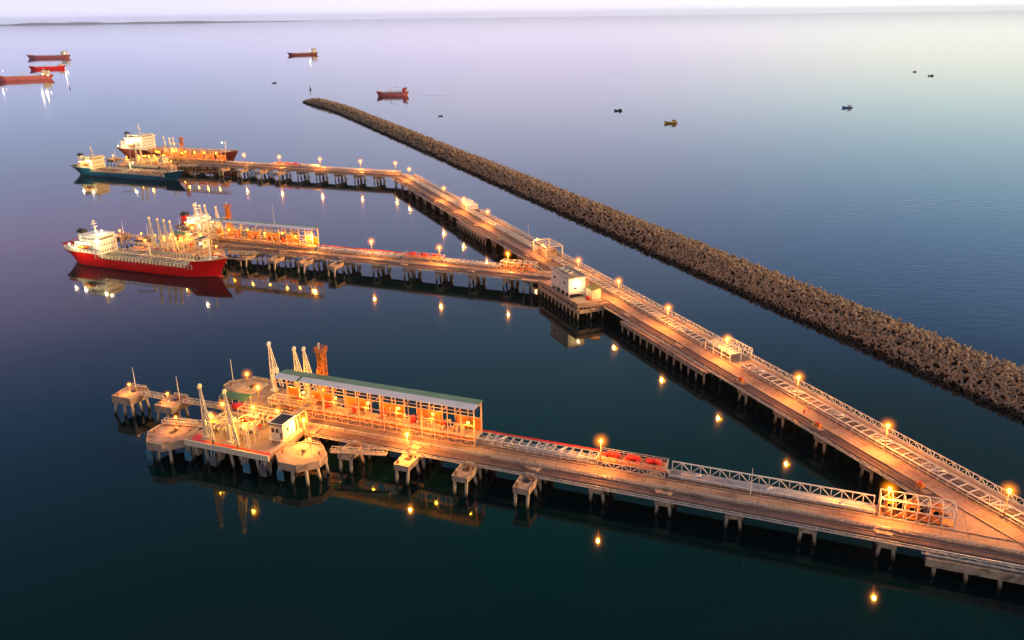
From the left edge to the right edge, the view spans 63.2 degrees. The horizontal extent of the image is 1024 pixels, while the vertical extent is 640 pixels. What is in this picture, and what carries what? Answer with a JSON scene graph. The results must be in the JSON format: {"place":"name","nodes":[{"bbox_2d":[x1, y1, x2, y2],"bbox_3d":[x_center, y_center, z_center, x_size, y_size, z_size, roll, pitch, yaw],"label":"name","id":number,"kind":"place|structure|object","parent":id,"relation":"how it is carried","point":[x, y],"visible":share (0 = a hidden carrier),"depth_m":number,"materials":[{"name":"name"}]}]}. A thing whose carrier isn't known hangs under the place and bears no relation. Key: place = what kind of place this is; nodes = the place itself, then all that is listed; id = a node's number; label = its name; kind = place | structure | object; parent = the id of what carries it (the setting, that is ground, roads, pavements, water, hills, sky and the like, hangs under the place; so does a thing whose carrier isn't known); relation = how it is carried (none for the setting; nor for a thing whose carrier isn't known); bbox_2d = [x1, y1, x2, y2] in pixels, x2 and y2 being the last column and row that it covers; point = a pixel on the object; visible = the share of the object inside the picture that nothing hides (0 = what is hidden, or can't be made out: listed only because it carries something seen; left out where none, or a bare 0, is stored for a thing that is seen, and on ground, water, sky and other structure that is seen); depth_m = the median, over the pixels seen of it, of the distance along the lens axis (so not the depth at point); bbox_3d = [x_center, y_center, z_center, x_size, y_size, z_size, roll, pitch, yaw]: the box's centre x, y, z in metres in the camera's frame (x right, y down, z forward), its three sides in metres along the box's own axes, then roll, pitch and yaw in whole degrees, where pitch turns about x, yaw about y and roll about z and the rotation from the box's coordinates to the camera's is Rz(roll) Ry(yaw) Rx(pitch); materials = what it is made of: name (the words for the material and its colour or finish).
{"place":"outdoors","nodes":[
{"label":"outdoors","id":0,"kind":"place"},
{"bbox_2d":[0,21,296,25],"bbox_3d":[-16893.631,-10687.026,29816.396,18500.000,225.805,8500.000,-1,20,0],"label":"hills","id":1,"kind":"structure","parent":0,"point":[77,23],"depth_m":28014.88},
{"bbox_2d":[158,156,167,164],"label":"control house","id":2,"kind":"structure","parent":0,"point":[162,159],"depth_m":691.15,"materials":[{"name":"concrete"}]},
{"bbox_2d":[223,202,232,230],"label":"gangway tower","id":3,"kind":"structure","parent":0,"point":[227,212],"depth_m":453.69,"materials":[{"name":"orange metal"}]},
{"bbox_2d":[313,343,329,393],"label":"gangway tower","id":4,"kind":"structure","parent":0,"point":[321,357],"depth_m":256.07,"materials":[{"name":"orange metal"}]},
{"bbox_2d":[0,10,1023,639],"bbox_3d":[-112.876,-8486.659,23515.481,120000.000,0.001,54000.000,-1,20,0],"label":"sea","id":5,"kind":"structure","parent":0,"point":[772,154],"depth_m":358.22,"materials":[{"name":"teal liquid"}]},
{"bbox_2d":[0,68,53,80],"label":"cargo ship","id":6,"kind":"object","parent":5,"relation":"on","point":[30,77],"visible":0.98,"depth_m":1815.45,"materials":[{"name":"red paint"}]},
{"bbox_2d":[28,62,65,69],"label":"cargo ship","id":7,"kind":"object","parent":5,"relation":"on","point":[60,66],"visible":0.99,"depth_m":2214.80,"materials":[{"name":"red paint"}]},
{"bbox_2d":[27,51,69,58],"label":"cargo ship","id":8,"kind":"object","parent":5,"relation":"on","point":[63,55],"visible":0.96,"depth_m":2863.99,"materials":[{"name":"red paint"}]},
{"bbox_2d":[106,152,120,166],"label":"mooring dolphin","id":9,"kind":"object","parent":5,"relation":"in","point":[111,160],"visible":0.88,"depth_m":725.38,"materials":[{"name":"concrete"}]},
{"bbox_2d":[115,221,131,247],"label":"mooring dolphin","id":10,"kind":"object","parent":5,"relation":"in","point":[122,237],"visible":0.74,"depth_m":467.23,"materials":[{"name":"concrete"}]},
{"bbox_2d":[70,147,182,180],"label":"blue tanker","id":11,"kind":"object","parent":5,"relation":"on","point":[94,166],"visible":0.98,"depth_m":675.24,"materials":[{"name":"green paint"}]},
{"bbox_2d":[111,368,150,417],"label":"mooring dolphin","id":12,"kind":"object","parent":5,"relation":"in","point":[124,396],"visible":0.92,"depth_m":269.02,"materials":[{"name":"concrete"}]},
{"bbox_2d":[128,244,156,253],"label":"breasting dolphin","id":13,"kind":"object","parent":5,"relation":"in","point":[139,247],"visible":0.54,"depth_m":440.80,"materials":[{"name":"concrete"}]},
{"bbox_2d":[134,225,154,245],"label":"mooring dolphin","id":14,"kind":"object","parent":5,"relation":"in","point":[146,238],"visible":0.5,"depth_m":459.68,"materials":[{"name":"concrete"}]},
{"bbox_2d":[62,220,227,277],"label":"red tanker","id":15,"kind":"object","parent":5,"relation":"on","point":[106,251],"visible":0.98,"depth_m":425.20,"materials":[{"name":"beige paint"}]},
{"bbox_2d":[62,239,76,249],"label":"deck house","id":16,"kind":"structure","parent":15,"relation":"on","point":[67,245],"depth_m":438.88,"materials":[{"name":"white paint"}]},
{"bbox_2d":[130,159,190,170],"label":"loading platform","id":17,"kind":"structure","parent":5,"relation":"in","point":[156,166],"depth_m":691.62,"materials":[{"name":"concrete"}]},
{"bbox_2d":[160,164,176,170],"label":"breasting dolphin","id":18,"kind":"object","parent":5,"relation":"in","point":[167,167],"visible":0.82,"depth_m":683.62,"materials":[{"name":"concrete"}]},
{"bbox_2d":[146,417,198,464],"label":"breasting dolphin","id":19,"kind":"object","parent":5,"relation":"in","point":[160,438],"visible":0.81,"depth_m":241.12,"materials":[{"name":"concrete"}]},
{"bbox_2d":[155,378,190,423],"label":"mooring dolphin","id":20,"kind":"object","parent":5,"relation":"in","point":[175,405],"visible":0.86,"depth_m":262.93,"materials":[{"name":"concrete"}]},
{"bbox_2d":[141,390,166,399],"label":"walkway","id":21,"kind":"structure","parent":20,"relation":"on","point":[159,396],"depth_m":267.33,"materials":[{"name":"metal"}]},
{"bbox_2d":[116,126,238,161],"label":"product tanker","id":22,"kind":"object","parent":5,"relation":"on","point":[147,142],"visible":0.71,"depth_m":755.50,"materials":[{"name":"beige paint"}]},
{"bbox_2d":[175,217,200,239],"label":"breasting dolphin","id":23,"kind":"object","parent":5,"relation":"in","point":[190,232],"visible":0.36,"depth_m":473.21,"materials":[{"name":"concrete"}]},
{"bbox_2d":[150,231,229,257],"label":"loading platform","id":24,"kind":"structure","parent":5,"relation":"in","point":[193,251],"depth_m":434.99,"materials":[{"name":"concrete"}]},
{"bbox_2d":[147,217,157,249],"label":"loading boom","id":25,"kind":"object","parent":24,"relation":"on","point":[153,235],"visible":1,"depth_m":434.37,"materials":[{"name":"beige paint"}]},
{"bbox_2d":[156,218,166,250],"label":"loading boom","id":26,"kind":"object","parent":24,"relation":"on","point":[161,240],"visible":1,"depth_m":433.57,"materials":[{"name":"beige paint"}]},
{"bbox_2d":[162,219,172,251],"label":"loading boom","id":27,"kind":"object","parent":24,"relation":"on","point":[167,237],"visible":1,"depth_m":431.82,"materials":[{"name":"beige paint"}]},
{"bbox_2d":[168,220,178,251],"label":"loading boom","id":28,"kind":"object","parent":24,"relation":"on","point":[173,239],"visible":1,"depth_m":430.16,"materials":[{"name":"beige paint"}]},
{"bbox_2d":[164,238,193,248],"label":"pipe manifold","id":29,"kind":"object","parent":24,"relation":"on","point":[180,246],"visible":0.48,"depth_m":439.42,"materials":[{"name":"beige paint"}]},
{"bbox_2d":[163,233,223,250],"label":"pipe bridge","id":30,"kind":"structure","parent":24,"relation":"on","point":[213,237],"depth_m":439.10,"materials":[{"name":"beige paint"}]},
{"bbox_2d":[192,203,201,233],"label":"loading boom","id":31,"kind":"object","parent":24,"relation":"on","point":[197,220],"visible":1,"depth_m":465.63,"materials":[{"name":"white paint"}]},
{"bbox_2d":[198,205,205,233],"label":"loading boom","id":32,"kind":"object","parent":24,"relation":"on","point":[202,221],"visible":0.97,"depth_m":464.15,"materials":[{"name":"white paint"}]},
{"bbox_2d":[194,236,209,249],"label":"control house","id":33,"kind":"structure","parent":24,"relation":"on","point":[203,240],"depth_m":432.89,"materials":[{"name":"concrete"}]},
{"bbox_2d":[203,204,213,233],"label":"loading boom","id":34,"kind":"object","parent":24,"relation":"on","point":[206,217],"visible":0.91,"depth_m":463.00,"materials":[{"name":"white paint"}]},
{"bbox_2d":[198,249,227,265],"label":"breasting dolphin","id":35,"kind":"object","parent":5,"relation":"in","point":[204,254],"visible":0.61,"depth_m":429.79,"materials":[{"name":"concrete"}]},
{"bbox_2d":[218,166,231,176],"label":"mooring dolphin","id":36,"kind":"object","parent":5,"relation":"in","point":[226,169],"visible":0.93,"depth_m":674.51,"materials":[{"name":"concrete"}]},
{"bbox_2d":[175,203,297,239],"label":"coaster","id":37,"kind":"object","parent":5,"relation":"on","point":[185,216],"visible":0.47,"depth_m":484.33,"materials":[{"name":"beige paint"}]},
{"bbox_2d":[236,168,249,177],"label":"mooring dolphin","id":38,"kind":"object","parent":5,"relation":"in","point":[244,170],"visible":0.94,"depth_m":669.04,"materials":[{"name":"concrete"}]},
{"bbox_2d":[239,252,258,267],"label":"mooring dolphin","id":39,"kind":"object","parent":5,"relation":"in","point":[242,257],"visible":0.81,"depth_m":426.91,"materials":[{"name":"concrete"}]},
{"bbox_2d":[227,251,257,254],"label":"walkway","id":40,"kind":"structure","parent":39,"relation":"on","point":[245,253],"depth_m":428.96,"materials":[{"name":"metal"}]},
{"bbox_2d":[223,360,277,406],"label":"breasting dolphin","id":41,"kind":"object","parent":5,"relation":"in","point":[239,385],"visible":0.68,"depth_m":273.98,"materials":[{"name":"concrete"}]},
{"bbox_2d":[183,384,343,476],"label":"loading platform","id":42,"kind":"structure","parent":5,"relation":"in","point":[264,449],"depth_m":238.08,"materials":[{"name":"concrete"}]},
{"bbox_2d":[161,417,202,426],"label":"walkway","id":43,"kind":"structure","parent":42,"relation":"attached to","point":[183,423],"depth_m":247.67,"materials":[{"name":"metal"}]},
{"bbox_2d":[197,384,214,444],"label":"loading boom","id":44,"kind":"object","parent":42,"relation":"on","point":[206,415],"visible":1,"depth_m":235.23,"materials":[{"name":"beige paint"}]},
{"bbox_2d":[183,397,232,409],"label":"walkway","id":45,"kind":"structure","parent":42,"relation":"attached to","point":[208,404],"depth_m":260.45,"materials":[{"name":"metal"}]},
{"bbox_2d":[222,389,239,449],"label":"loading boom","id":46,"kind":"object","parent":42,"relation":"on","point":[231,419],"visible":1,"depth_m":232.61,"materials":[{"name":"beige paint"}]},
{"bbox_2d":[218,390,251,404],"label":"shed","id":47,"kind":"structure","parent":42,"relation":"on","point":[238,396],"depth_m":258.32,"materials":[{"name":"green paint"}]},
{"bbox_2d":[210,412,264,437],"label":"pipe manifold","id":48,"kind":"object","parent":42,"relation":"on","point":[250,422],"visible":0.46,"depth_m":243.01,"materials":[{"name":"beige paint"}]},
{"bbox_2d":[231,402,246,411],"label":"tank","id":49,"kind":"object","parent":42,"relation":"on","point":[235,405],"visible":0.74,"depth_m":255.01,"materials":[{"name":"red metal"}]},
{"bbox_2d":[240,418,250,447],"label":"fire monitor","id":50,"kind":"object","parent":42,"relation":"on","point":[244,421],"visible":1,"depth_m":231.77,"materials":[{"name":"beige paint"}]},
{"bbox_2d":[245,412,260,424],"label":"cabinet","id":51,"kind":"object","parent":42,"relation":"on","point":[253,419],"visible":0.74,"depth_m":246.39,"materials":[{"name":"metal"}]},
{"bbox_2d":[201,399,318,442],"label":"pipe bridge","id":52,"kind":"structure","parent":42,"relation":"on","point":[301,409],"depth_m":240.19,"materials":[{"name":"beige paint"}]},
{"bbox_2d":[237,403,296,423],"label":"pipe manifold","id":53,"kind":"object","parent":42,"relation":"on","point":[270,416],"visible":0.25,"depth_m":248.63,"materials":[{"name":"beige paint"}]},
{"bbox_2d":[267,341,283,391],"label":"loading boom","id":54,"kind":"object","parent":42,"relation":"on","point":[274,369],"visible":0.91,"depth_m":266.95,"materials":[{"name":"white paint"}]},
{"bbox_2d":[268,413,295,442],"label":"control house","id":55,"kind":"structure","parent":42,"relation":"on","point":[282,427],"depth_m":235.44,"materials":[{"name":"concrete"}]},
{"bbox_2d":[268,393,307,412],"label":"pipe manifold","id":56,"kind":"object","parent":42,"relation":"on","point":[272,402],"visible":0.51,"depth_m":256.76,"materials":[{"name":"beige paint"}]},
{"bbox_2d":[292,346,306,394],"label":"loading boom","id":57,"kind":"object","parent":42,"relation":"on","point":[295,354],"visible":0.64,"depth_m":262.39,"materials":[{"name":"white paint"}]},
{"bbox_2d":[301,346,317,397],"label":"loading boom","id":58,"kind":"object","parent":42,"relation":"on","point":[307,395],"visible":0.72,"depth_m":261.43,"materials":[{"name":"white paint"}]},
{"bbox_2d":[267,254,286,271],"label":"mooring dolphin","id":59,"kind":"object","parent":5,"relation":"in","point":[276,259],"visible":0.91,"depth_m":421.21,"materials":[{"name":"concrete"}]},
{"bbox_2d":[168,160,403,183],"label":"jetty trestle","id":60,"kind":"object","parent":5,"relation":"in","point":[317,172],"visible":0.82,"depth_m":663.64,"materials":[{"name":"concrete"}]},
{"bbox_2d":[159,145,225,163],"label":"pipe shelter","id":61,"kind":"object","parent":60,"relation":"on","point":[187,157],"visible":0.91,"depth_m":700.88,"materials":[{"name":"orange metal"}]},
{"bbox_2d":[273,162,301,167],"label":"valve platform","id":62,"kind":"structure","parent":60,"relation":"on","point":[293,164],"depth_m":671.30,"materials":[{"name":"orange paint"}]},
{"bbox_2d":[225,161,400,173],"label":"pipe rack","id":63,"kind":"object","parent":60,"relation":"on","point":[324,167],"visible":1,"depth_m":660.11,"materials":[{"name":"metal"}]},
{"bbox_2d":[275,439,329,486],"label":"breasting dolphin","id":64,"kind":"object","parent":5,"relation":"in","point":[297,457],"visible":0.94,"depth_m":229.17,"materials":[{"name":"concrete"}]},
{"bbox_2d":[288,48,317,55],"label":"cargo ship","id":65,"kind":"object","parent":5,"relation":"on","point":[313,51],"visible":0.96,"depth_m":2853.09,"materials":[{"name":"red paint"}]},
{"bbox_2d":[296,257,315,274],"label":"mooring dolphin","id":66,"kind":"object","parent":5,"relation":"in","point":[303,263],"visible":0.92,"depth_m":415.56,"materials":[{"name":"concrete"}]},
{"bbox_2d":[327,260,345,277],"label":"mooring dolphin","id":67,"kind":"object","parent":5,"relation":"in","point":[335,266],"visible":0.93,"depth_m":409.46,"materials":[{"name":"concrete"}]},
{"bbox_2d":[337,440,364,473],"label":"mooring dolphin","id":68,"kind":"object","parent":5,"relation":"in","point":[350,457],"visible":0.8,"depth_m":233.63,"materials":[{"name":"concrete"}]},
{"bbox_2d":[330,446,387,455],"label":"walkway","id":69,"kind":"structure","parent":68,"relation":"on","point":[359,452],"depth_m":231.34,"materials":[{"name":"metal"}]},
{"bbox_2d":[210,240,550,291],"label":"jetty trestle","id":70,"kind":"object","parent":5,"relation":"in","point":[410,265],"visible":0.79,"depth_m":409.77,"materials":[{"name":"concrete"}]},
{"bbox_2d":[207,218,319,251],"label":"pipe shelter","id":71,"kind":"object","parent":70,"relation":"on","point":[289,240],"visible":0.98,"depth_m":437.98,"materials":[{"name":"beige metal"}]},
{"bbox_2d":[317,245,402,258],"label":"pipe rack","id":72,"kind":"object","parent":70,"relation":"on","point":[360,251],"visible":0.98,"depth_m":421.68,"materials":[{"name":"metal"}]},
{"bbox_2d":[402,251,444,262],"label":"valve platform","id":73,"kind":"structure","parent":70,"relation":"on","point":[422,255],"depth_m":408.63,"materials":[{"name":"orange paint"}]},
{"bbox_2d":[443,258,499,267],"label":"pipe rack","id":74,"kind":"object","parent":70,"relation":"on","point":[473,263],"visible":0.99,"depth_m":400.20,"materials":[{"name":"metal"}]},
{"bbox_2d":[500,259,537,271],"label":"pipe cage","id":75,"kind":"object","parent":70,"relation":"on","point":[517,266],"visible":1,"depth_m":391.69,"materials":[{"name":"metal"}]},
{"bbox_2d":[376,87,408,95],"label":"cargo ship","id":76,"kind":"object","parent":5,"relation":"on","point":[404,92],"visible":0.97,"depth_m":1338.71,"materials":[{"name":"red paint"}]},
{"bbox_2d":[393,450,420,484],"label":"mooring dolphin","id":77,"kind":"object","parent":5,"relation":"in","point":[404,462],"visible":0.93,"depth_m":227.77,"materials":[{"name":"concrete"}]},
{"bbox_2d":[452,461,478,496],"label":"mooring dolphin","id":78,"kind":"object","parent":5,"relation":"in","point":[464,473],"visible":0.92,"depth_m":221.89,"materials":[{"name":"concrete"}]},
{"bbox_2d":[456,220,497,246],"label":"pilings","id":79,"kind":"object","parent":5,"relation":"in","point":[472,230],"visible":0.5,"depth_m":474.70,"materials":[{"name":"concrete"}]},
{"bbox_2d":[512,472,538,508],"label":"mooring dolphin","id":80,"kind":"object","parent":5,"relation":"in","point":[524,484],"visible":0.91,"depth_m":216.02,"materials":[{"name":"concrete"}]},
{"bbox_2d":[521,278,543,294],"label":"junction platform","id":81,"kind":"structure","parent":5,"relation":"in","point":[530,281],"depth_m":379.89,"materials":[{"name":"concrete"}]},
{"bbox_2d":[539,280,608,321],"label":"substation platform","id":82,"kind":"structure","parent":5,"relation":"in","point":[579,302],"depth_m":351.00,"materials":[{"name":"concrete"}]},
{"bbox_2d":[550,265,585,297],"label":"substation","id":83,"kind":"object","parent":82,"relation":"on","point":[567,280],"visible":0.96,"depth_m":355.30,"materials":[{"name":"white paint"}]},
{"bbox_2d":[586,283,600,299],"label":"annex","id":84,"kind":"object","parent":82,"relation":"on","point":[593,291],"visible":1,"depth_m":351.01,"materials":[{"name":"beige paint"}]},
{"bbox_2d":[301,415,1023,568],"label":"jetty trestle","id":85,"kind":"object","parent":5,"relation":"in","point":[969,538],"visible":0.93,"depth_m":208.07,"materials":[{"name":"concrete"}]},
{"bbox_2d":[273,369,482,446],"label":"pipe shelter","id":86,"kind":"object","parent":85,"relation":"on","point":[426,421],"visible":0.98,"depth_m":241.74,"materials":[{"name":"beige metal"}]},
{"bbox_2d":[476,430,599,464],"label":"pipe rack","id":87,"kind":"object","parent":85,"relation":"on","point":[563,452],"visible":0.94,"depth_m":228.60,"materials":[{"name":"metal"}]},
{"bbox_2d":[597,447,668,477],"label":"valve platform","id":88,"kind":"structure","parent":85,"relation":"on","point":[655,465],"depth_m":218.56,"materials":[{"name":"orange paint"}]},
{"bbox_2d":[669,469,874,514],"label":"pipe rack","id":89,"kind":"object","parent":85,"relation":"on","point":[784,492],"visible":1,"depth_m":206.93,"materials":[{"name":"metal"}]},
{"bbox_2d":[672,461,874,503],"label":"guard lattice","id":90,"kind":"object","parent":85,"relation":"on","point":[759,476],"visible":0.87,"depth_m":209.36,"materials":[{"name":"white paint"}]},
{"bbox_2d":[877,488,957,529],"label":"pipe cage","id":91,"kind":"object","parent":85,"relation":"on","point":[940,519],"visible":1,"depth_m":195.52,"materials":[{"name":"metal"}]},
{"bbox_2d":[303,98,1023,411],"bbox_3d":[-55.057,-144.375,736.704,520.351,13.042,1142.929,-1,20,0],"label":"tetrapod cover","id":92,"kind":"object","parent":5,"relation":"in","point":[696,250],"visible":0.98,"depth_m":409.56,"materials":[{"name":"concrete"}]},
{"bbox_2d":[312,100,1023,414],"bbox_3d":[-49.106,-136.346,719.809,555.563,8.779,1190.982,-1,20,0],"label":"breakwater","id":93,"kind":"object","parent":5,"relation":"in","point":[965,371],"visible":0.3,"depth_m":351.81,"materials":[{"name":"stone"}]},
{"bbox_2d":[620,320,721,385],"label":"pipe landing","id":94,"kind":"object","parent":5,"relation":"in","point":[681,359],"visible":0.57,"depth_m":303.67,"materials":[{"name":"concrete"}]},
{"bbox_2d":[391,173,1023,545],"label":"trestle","id":95,"kind":"object","parent":5,"relation":"in","point":[873,457],"visible":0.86,"depth_m":260.31,"materials":[{"name":"concrete"}]},
{"bbox_2d":[458,198,478,209],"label":"equipment hut","id":96,"kind":"object","parent":95,"relation":"on","point":[468,203],"visible":0.99,"depth_m":513.04,"materials":[{"name":"white paint"}]},
{"bbox_2d":[402,174,539,250],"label":"pipe rack","id":97,"kind":"object","parent":95,"relation":"on","point":[505,230],"visible":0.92,"depth_m":492.52,"materials":[{"name":"metal"}]},
{"bbox_2d":[533,238,562,259],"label":"gantry","id":98,"kind":"object","parent":95,"relation":"on","point":[548,251],"visible":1,"depth_m":412.74,"materials":[{"name":"white metal"}]},
{"bbox_2d":[550,256,707,345],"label":"pipe rack","id":99,"kind":"object","parent":95,"relation":"on","point":[658,316],"visible":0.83,"depth_m":338.28,"materials":[{"name":"metal"}]},
{"bbox_2d":[705,335,752,362],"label":"pipe platform","id":100,"kind":"structure","parent":95,"relation":"on","point":[721,345],"depth_m":291.28,"materials":[{"name":"metal"}]},
{"bbox_2d":[741,363,1023,528],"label":"pipe rack","id":101,"kind":"object","parent":95,"relation":"on","point":[957,483],"visible":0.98,"depth_m":225.29,"materials":[{"name":"metal"}]},
{"bbox_2d":[921,500,1023,589],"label":"junction platform","id":102,"kind":"structure","parent":5,"relation":"in","point":[999,573],"depth_m":184.33,"materials":[{"name":"concrete"}]},
{"bbox_2d":[0,0,1023,23],"label":"sky","id":103,"kind":"structure","parent":0,"point":[11,11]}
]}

